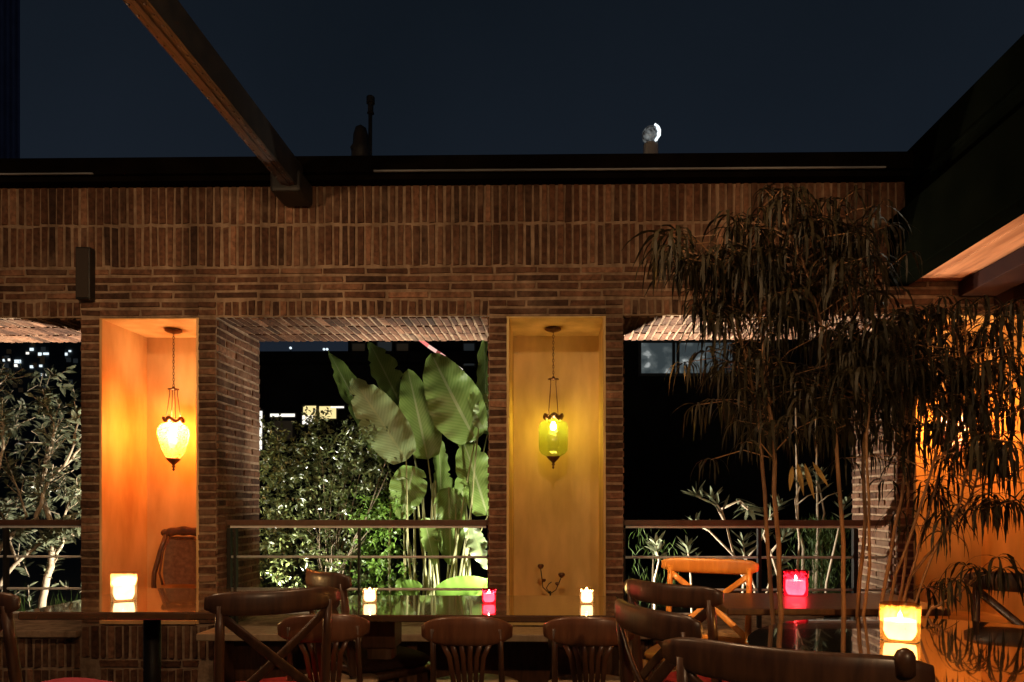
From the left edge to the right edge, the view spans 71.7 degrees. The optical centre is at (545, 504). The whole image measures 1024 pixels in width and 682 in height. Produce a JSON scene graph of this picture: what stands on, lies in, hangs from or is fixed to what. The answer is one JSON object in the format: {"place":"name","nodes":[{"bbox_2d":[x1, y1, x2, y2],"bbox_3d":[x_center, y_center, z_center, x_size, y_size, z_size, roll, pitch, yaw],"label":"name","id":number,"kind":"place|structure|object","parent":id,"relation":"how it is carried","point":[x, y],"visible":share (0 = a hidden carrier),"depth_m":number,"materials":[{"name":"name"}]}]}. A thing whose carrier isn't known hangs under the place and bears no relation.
{"place":"outdoors","nodes":[
{"label":"outdoors","id":0,"kind":"place"},
{"bbox_2d":[0,342,11,513],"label":"apartment block","id":1,"kind":"structure","parent":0,"point":[6,354],"depth_m":93.12,"materials":[{"name":"black"}]},
{"bbox_2d":[12,342,64,513],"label":"apartment block","id":2,"kind":"structure","parent":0,"point":[34,357],"depth_m":91.07,"materials":[{"name":"black"}]},
{"bbox_2d":[65,342,80,512],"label":"apartment block","id":3,"kind":"structure","parent":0,"point":[72,353],"depth_m":96.02,"materials":[{"name":"black"}]},
{"bbox_2d":[14,590,392,611],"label":"grass","id":4,"kind":"structure","parent":0,"point":[53,601],"depth_m":6.13,"materials":[{"name":"green plant"}]},
{"bbox_2d":[395,578,421,594],"bbox_3d":[-1.095,0.816,5.609,0.255,0.464,0.133,0,0,1],"label":"broad leaf plant","id":5,"kind":"object","parent":4,"relation":"on","point":[402,583],"visible":0.51,"depth_m":5.57,"materials":[{"name":"green plant"}]},
{"bbox_2d":[435,576,486,595],"bbox_3d":[-0.639,0.804,5.609,0.580,0.494,0.159,0,0,1],"label":"broad leaf plant","id":6,"kind":"object","parent":4,"relation":"on","point":[467,582],"visible":0.3,"depth_m":5.56,"materials":[{"name":"green plant"}]},
{"bbox_2d":[783,512,850,592],"bbox_3d":[2.290,0.555,5.720,0.808,0.999,0.490,0,0,1],"label":"feathery bush","id":7,"kind":"object","parent":4,"relation":"on","point":[821,563],"visible":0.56,"depth_m":5.65,"materials":[{"name":"green plant"}]},
{"bbox_2d":[259,409,263,452],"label":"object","id":8,"kind":"object","parent":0,"point":[261,414],"visible":0.54,"depth_m":9.05,"materials":[{"name":"white"}]},
{"bbox_2d":[259,340,488,555],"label":"neighbour house","id":9,"kind":"structure","parent":0,"point":[292,383],"depth_m":16.07,"materials":[{"name":"black concrete"}]},
{"bbox_2d":[269,412,296,417],"bbox_3d":[-5.953,-2.025,16.035,0.615,0.127,0.080,0,0,1],"label":"window","id":10,"kind":"structure","parent":9,"relation":"in","point":[283,414],"depth_m":16.02,"materials":[{"name":"white glass"}]},
{"bbox_2d":[273,420,293,440],"bbox_3d":[-5.933,-1.685,16.035,0.476,0.472,0.080,0,0,1],"label":"window","id":11,"kind":"structure","parent":9,"relation":"in","point":[287,424],"depth_m":16.00,"materials":[{"name":"black glass"}]},
{"bbox_2d":[301,414,314,425],"bbox_3d":[-5.373,-1.921,16.026,0.307,0.256,0.080,0,0,1],"label":"window","id":12,"kind":"structure","parent":9,"relation":"in","point":[303,422],"depth_m":15.99,"materials":[{"name":"white glass"}]},
{"bbox_2d":[302,405,317,418],"bbox_3d":[-5.334,-2.063,16.026,0.347,0.403,0.080,0,0,1],"label":"window","id":13,"kind":"structure","parent":9,"relation":"in","point":[310,407],"depth_m":15.99,"materials":[{"name":"yellow glass"}]},
{"bbox_2d":[318,405,337,419],"bbox_3d":[-4.923,-2.087,16.019,0.435,0.334,0.080,0,0,1],"label":"window","id":14,"kind":"structure","parent":9,"relation":"in","point":[334,416],"depth_m":15.98,"materials":[{"name":"yellow glass"}]},
{"bbox_2d":[331,405,345,409],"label":"window","id":15,"kind":"structure","parent":9,"relation":"in","point":[340,407],"depth_m":16.01,"materials":[{"name":"white glass"}]},
{"bbox_2d":[351,342,365,350],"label":"window","id":16,"kind":"structure","parent":9,"relation":"in","point":[355,346],"depth_m":15.97,"materials":[{"name":"black glass"}]},
{"bbox_2d":[376,341,392,350],"bbox_3d":[-3.628,-3.535,15.999,0.375,0.343,0.080,0,0,1],"label":"window","id":17,"kind":"structure","parent":9,"relation":"in","point":[388,346],"depth_m":15.96,"materials":[{"name":"grey glass"}]},
{"bbox_2d":[395,342,409,350],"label":"window","id":18,"kind":"structure","parent":9,"relation":"in","point":[399,346],"depth_m":15.95,"materials":[{"name":"black glass"}]},
{"bbox_2d":[462,342,475,366],"bbox_3d":[-1.717,-3.386,15.969,0.295,0.549,0.080,0,0,1],"label":"window","id":19,"kind":"structure","parent":9,"relation":"in","point":[466,346],"depth_m":15.95,"materials":[{"name":"grey glass"}]},
{"bbox_2d":[0,513,850,612],"bbox_3d":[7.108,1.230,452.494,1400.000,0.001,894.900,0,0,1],"label":"ground","id":20,"kind":"structure","parent":0,"point":[70,573],"depth_m":12.26,"materials":[{"name":"soil"}]},
{"bbox_2d":[0,0,19,157],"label":"tower block","id":21,"kind":"structure","parent":20,"relation":"on","point":[9,78],"depth_m":151.71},
{"bbox_2d":[0,360,80,607],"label":"garden tree","id":22,"kind":"object","parent":20,"relation":"on","point":[53,541],"visible":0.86,"depth_m":5.63,"materials":[{"name":"green plant"}]},
{"bbox_2d":[259,405,418,609],"bbox_3d":[-1.817,0.090,6.001,1.713,2.017,1.329,0,0,1],"label":"leafy bush","id":23,"kind":"object","parent":20,"relation":"on","point":[334,565],"visible":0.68,"depth_m":5.78,"materials":[{"name":"green plant"}]},
{"bbox_2d":[328,340,488,594],"bbox_3d":[-1.118,-0.139,5.984,1.544,2.649,0.895,0,0,1],"label":"paddle leaf plant","id":24,"kind":"object","parent":20,"relation":"on","point":[416,416],"visible":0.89,"depth_m":5.73,"materials":[{"name":"green plant"}]},
{"bbox_2d":[625,517,689,608],"bbox_3d":[1.049,0.649,6.554,0.810,1.095,0.555,0,0,1],"label":"feathery bush","id":25,"kind":"object","parent":20,"relation":"on","point":[653,563],"visible":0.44,"depth_m":6.48,"materials":[{"name":"green plant"}]},
{"bbox_2d":[645,464,851,612],"bbox_3d":[1.579,0.388,5.564,1.624,1.441,0.513,0,0,1],"label":"oleander shrub","id":26,"kind":"object","parent":20,"relation":"on","point":[687,545],"visible":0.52,"depth_m":5.49,"materials":[{"name":"green plant"}]},
{"bbox_2d":[795,408,822,579],"bbox_3d":[2.117,0.035,5.665,0.235,2.023,0.062,0,0,1],"label":"bare sapling","id":27,"kind":"object","parent":20,"relation":"on","point":[803,549],"visible":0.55,"depth_m":5.67,"materials":[{"name":"brown plant"}]},
{"bbox_2d":[814,409,842,592],"bbox_3d":[2.264,0.000,5.663,0.262,2.092,0.062,0,0,1],"label":"bare sapling","id":28,"kind":"object","parent":20,"relation":"on","point":[817,532],"visible":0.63,"depth_m":5.66,"materials":[{"name":"brown plant"}]},
{"bbox_2d":[419,340,462,369],"bbox_3d":[-1.110,-1.603,7.540,0.476,0.388,0.081,0,0,1],"label":"striped light tube","id":29,"kind":"object","parent":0,"point":[429,346],"visible":0.49,"depth_m":7.51,"materials":[{"name":"pink"}]},
{"bbox_2d":[20,0,1023,350],"label":"sky","id":30,"kind":"structure","parent":0,"point":[444,77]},
{"bbox_2d":[623,339,852,569],"bbox_3d":[4.598,-1.618,14.415,6.643,5.635,3.030,0,0,1],"label":"next door house","id":31,"kind":"structure","parent":0,"point":[664,454],"depth_m":12.96,"materials":[{"name":"black concrete"}]},
{"bbox_2d":[638,339,735,375],"bbox_3d":[2.604,-2.686,12.986,1.784,0.664,0.110,0,0,1],"label":"window","id":32,"kind":"structure","parent":31,"relation":"in","point":[655,357],"depth_m":13.02,"materials":[{"name":"grey glass"}]},
{"label":"terrace floor","id":33,"kind":"structure","parent":0,"visible":0},
{"bbox_2d":[0,592,112,681],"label":"cross back chair","id":34,"kind":"object","parent":33,"relation":"on","point":[10,603],"visible":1,"depth_m":2.36,"materials":[{"name":"brown wood"}]},
{"bbox_2d":[18,588,289,681],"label":"dining table","id":35,"kind":"object","parent":33,"relation":"on","point":[151,608],"visible":0.76,"depth_m":3.22,"materials":[{"name":"brown wood"}]},
{"bbox_2d":[110,572,136,600],"bbox_3d":[-1.971,0.384,3.311,0.110,0.129,0.109,0,0,1],"label":"candle glass","id":36,"kind":"object","parent":35,"relation":"on","point":[124,590],"visible":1,"depth_m":3.28,"materials":[{"name":"white glass"}]},
{"bbox_2d":[204,586,340,681],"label":"cross back chair","id":37,"kind":"object","parent":33,"relation":"on","point":[223,606],"visible":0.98,"depth_m":2.41,"materials":[{"name":"brown wood"}]},
{"bbox_2d":[277,614,379,681],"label":"bentwood chair","id":38,"kind":"object","parent":33,"relation":"on","point":[346,629],"visible":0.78,"depth_m":2.75,"materials":[{"name":"brown wood"}]},
{"bbox_2d":[305,568,429,681],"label":"cross back chair","id":39,"kind":"object","parent":33,"relation":"on","point":[405,662],"visible":0.49,"depth_m":3.11,"materials":[{"name":"brown wood"}]},
{"bbox_2d":[196,626,618,681],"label":"wall bench","id":40,"kind":"object","parent":33,"relation":"on","point":[527,654],"depth_m":4.30,"materials":[{"name":"brown wood"}]},
{"bbox_2d":[311,595,617,681],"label":"dining table","id":41,"kind":"object","parent":33,"relation":"on","point":[386,616],"visible":0.6,"depth_m":3.14,"materials":[{"name":"brown wood"}]},
{"bbox_2d":[362,587,376,601],"bbox_3d":[-0.806,0.416,3.253,0.066,0.066,0.066,0,0,1],"label":"candle glass","id":42,"kind":"object","parent":41,"relation":"on","point":[369,595],"visible":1,"depth_m":3.23,"materials":[{"name":"white glass"}]},
{"bbox_2d":[482,588,495,602],"bbox_3d":[-0.257,0.417,3.234,0.066,0.064,0.066,0,0,1],"label":"candle glass","id":43,"kind":"object","parent":41,"relation":"on","point":[488,596],"visible":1,"depth_m":3.22,"materials":[{"name":"pink glass"}]},
{"bbox_2d":[580,588,593,602],"bbox_3d":[0.190,0.413,3.217,0.066,0.071,0.066,0,0,1],"label":"candle glass","id":44,"kind":"object","parent":41,"relation":"on","point":[586,595],"visible":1,"depth_m":3.20,"materials":[{"name":"white glass"}]},
{"bbox_2d":[421,616,517,681],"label":"bentwood chair","id":45,"kind":"object","parent":33,"relation":"on","point":[461,632],"visible":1,"depth_m":2.68,"materials":[{"name":"brown wood"}]},
{"bbox_2d":[0,182,1023,681],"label":"brick wall","id":46,"kind":"structure","parent":33,"relation":"on","point":[226,280],"depth_m":4.50,"materials":[{"name":"brown brick"}]},
{"bbox_2d":[0,520,80,613],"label":"railing","id":47,"kind":"object","parent":46,"relation":"on","point":[6,526],"visible":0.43,"depth_m":4.64,"materials":[{"name":"brown metal"}]},
{"bbox_2d":[76,247,94,300],"bbox_3d":[-2.905,-1.455,4.467,0.092,0.330,0.062,0,0,1],"label":"speaker","id":48,"kind":"object","parent":46,"relation":"attached to","point":[85,273],"depth_m":4.44,"materials":[{"name":"black metal"}]},
{"bbox_2d":[151,526,195,587],"bbox_3d":[-2.492,0.443,4.723,0.397,0.592,0.346,0,0,1],"label":"cane chair","id":49,"kind":"object","parent":46,"relation":"in","point":[179,566],"visible":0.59,"depth_m":4.86,"materials":[{"name":"brown wood"}]},
{"bbox_2d":[162,328,184,470],"bbox_3d":[-2.500,-0.702,4.760,0.200,0.953,0.193,0,0,1],"label":"hanging lantern","id":50,"kind":"object","parent":46,"relation":"hanging from","point":[167,420],"visible":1,"depth_m":4.74,"materials":[{"name":"brown metal"}]},
{"bbox_2d":[123,0,312,205],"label":"roof beam","id":51,"kind":"structure","parent":46,"relation":"attached to","point":[172,27],"depth_m":3.33,"materials":[{"name":"brown wood"}]},
{"bbox_2d":[226,520,488,622],"bbox_3d":[-1.218,0.449,4.620,1.729,0.698,0.044,0,0,1],"label":"railing","id":52,"kind":"object","parent":46,"relation":"on","point":[233,556],"visible":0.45,"depth_m":4.61,"materials":[{"name":"brown metal"}]},
{"bbox_2d":[350,124,370,155],"bbox_3d":[-1.231,-2.332,4.770,0.168,0.464,0.180,0,0,1],"label":"roof cowl","id":53,"kind":"object","parent":46,"relation":"on","point":[359,146],"visible":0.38,"depth_m":4.73,"materials":[{"name":"black metal"}]},
{"bbox_2d":[366,95,374,155],"bbox_3d":[-1.188,-2.440,4.819,0.056,0.680,0.056,0,0,1],"label":"vent pipe","id":54,"kind":"object","parent":46,"relation":"on","point":[370,100],"visible":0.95,"depth_m":4.81,"materials":[{"name":"black metal"}]},
{"bbox_2d":[0,151,912,188],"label":"roof fascia","id":55,"kind":"structure","parent":46,"relation":"attached to","point":[549,169],"depth_m":4.36,"materials":[{"name":"black paint"}]},
{"bbox_2d":[642,123,660,152],"bbox_3d":[0.751,-2.327,4.779,0.210,0.465,0.220,0,0,1],"label":"spotlight","id":56,"kind":"object","parent":55,"relation":"on","point":[651,134],"visible":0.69,"depth_m":4.74,"materials":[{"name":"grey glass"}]},
{"bbox_2d":[538,564,564,595],"bbox_3d":[0.041,0.571,4.798,0.172,0.334,0.100,0,0,23],"label":"flower candlestick","id":57,"kind":"object","parent":46,"relation":"in","point":[560,575],"visible":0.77,"depth_m":4.79,"materials":[{"name":"black metal"}]},
{"bbox_2d":[543,326,563,468],"bbox_3d":[0.055,-0.708,4.720,0.195,0.942,0.190,0,0,1],"label":"hanging lantern","id":58,"kind":"object","parent":46,"relation":"hanging from","point":[556,416],"visible":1,"depth_m":4.70,"materials":[{"name":"brown metal"}]},
{"bbox_2d":[623,520,885,627],"bbox_3d":[1.346,0.449,4.579,1.699,0.698,0.044,0,0,1],"label":"railing","id":59,"kind":"object","parent":46,"relation":"on","point":[854,526],"visible":0.59,"depth_m":4.56,"materials":[{"name":"brown metal"}]},
{"bbox_2d":[887,34,1023,307],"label":"side roof","id":60,"kind":"structure","parent":46,"relation":"attached to","point":[962,211],"depth_m":3.72,"materials":[{"name":"black paint"}]},
{"bbox_2d":[543,617,634,681],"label":"bentwood chair","id":61,"kind":"object","parent":33,"relation":"on","point":[584,632],"visible":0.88,"depth_m":2.67,"materials":[{"name":"brown wood"}]},
{"bbox_2d":[615,599,702,681],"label":"cross back chair","id":62,"kind":"object","parent":33,"relation":"on","point":[659,625],"visible":0.85,"depth_m":1.98,"materials":[{"name":"brown wood"}]},
{"bbox_2d":[624,579,727,681],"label":"cross back chair","id":63,"kind":"object","parent":33,"relation":"on","point":[708,599],"visible":0.5,"depth_m":2.60,"materials":[{"name":"brown wood"}]},
{"bbox_2d":[642,557,758,679],"bbox_3d":[0.791,0.746,3.609,0.523,0.911,0.519,0,0,25],"label":"cross back chair","id":64,"kind":"object","parent":33,"relation":"on","point":[747,568],"visible":0.52,"depth_m":3.77,"materials":[{"name":"brown wood"}]},
{"bbox_2d":[662,637,934,681],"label":"cross back chair","id":65,"kind":"object","parent":33,"relation":"on","point":[689,658],"visible":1,"depth_m":1.42,"materials":[{"name":"brown wood"}]},
{"bbox_2d":[716,593,950,617],"bbox_3d":[1.272,0.825,3.325,0.960,0.750,0.550,0,0,1],"label":"dining table","id":66,"kind":"object","parent":33,"relation":"on","point":[826,605],"visible":0.66,"depth_m":3.15,"materials":[{"name":"brown wood"}]},
{"bbox_2d":[783,569,807,595],"bbox_3d":[1.233,0.386,3.481,0.119,0.125,0.119,0,0,1],"label":"candle glass","id":67,"kind":"object","parent":66,"relation":"on","point":[795,586],"visible":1,"depth_m":3.45,"materials":[{"name":"pink glass"}]},
{"bbox_2d":[746,617,1023,681],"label":"round table","id":68,"kind":"object","parent":33,"relation":"on","point":[949,650],"visible":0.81,"depth_m":2.31,"materials":[{"name":"black glass"}]},
{"bbox_2d":[879,601,920,641],"bbox_3d":[1.175,0.388,2.342,0.125,0.122,0.125,0,0,1],"label":"candle glass","id":69,"kind":"object","parent":68,"relation":"on","point":[899,627],"visible":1,"depth_m":2.31,"materials":[{"name":"yellow glass"}]},
{"bbox_2d":[964,571,1023,625],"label":"cross back chair","id":70,"kind":"object","parent":33,"relation":"on","point":[1004,612],"visible":0.27,"depth_m":3.04,"materials":[{"name":"brown wood"}]},
{"bbox_3d":[1.337,0.996,2.954,0.900,0.408,0.180,0,0,1],"label":"planter box","id":71,"kind":"object","parent":33,"relation":"on","visible":0},
{"bbox_2d":[621,184,859,624],"bbox_3d":[0.876,-0.241,3.071,0.999,2.064,0.773,0,0,20],"label":"false aralia","id":72,"kind":"object","parent":71,"relation":"in","point":[712,268],"visible":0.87,"depth_m":2.96,"materials":[{"name":"green plant"}]},
{"bbox_2d":[723,183,996,616],"bbox_3d":[1.247,-0.304,2.965,0.957,2.191,0.868,0,0,-26],"label":"false aralia","id":73,"kind":"object","parent":71,"relation":"in","point":[867,371],"visible":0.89,"depth_m":2.86,"materials":[{"name":"green plant"}]},
{"bbox_2d":[789,294,1023,623],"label":"false aralia","id":74,"kind":"object","parent":71,"relation":"in","point":[953,407],"visible":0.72,"depth_m":2.88,"materials":[{"name":"green plant"}]}
]}

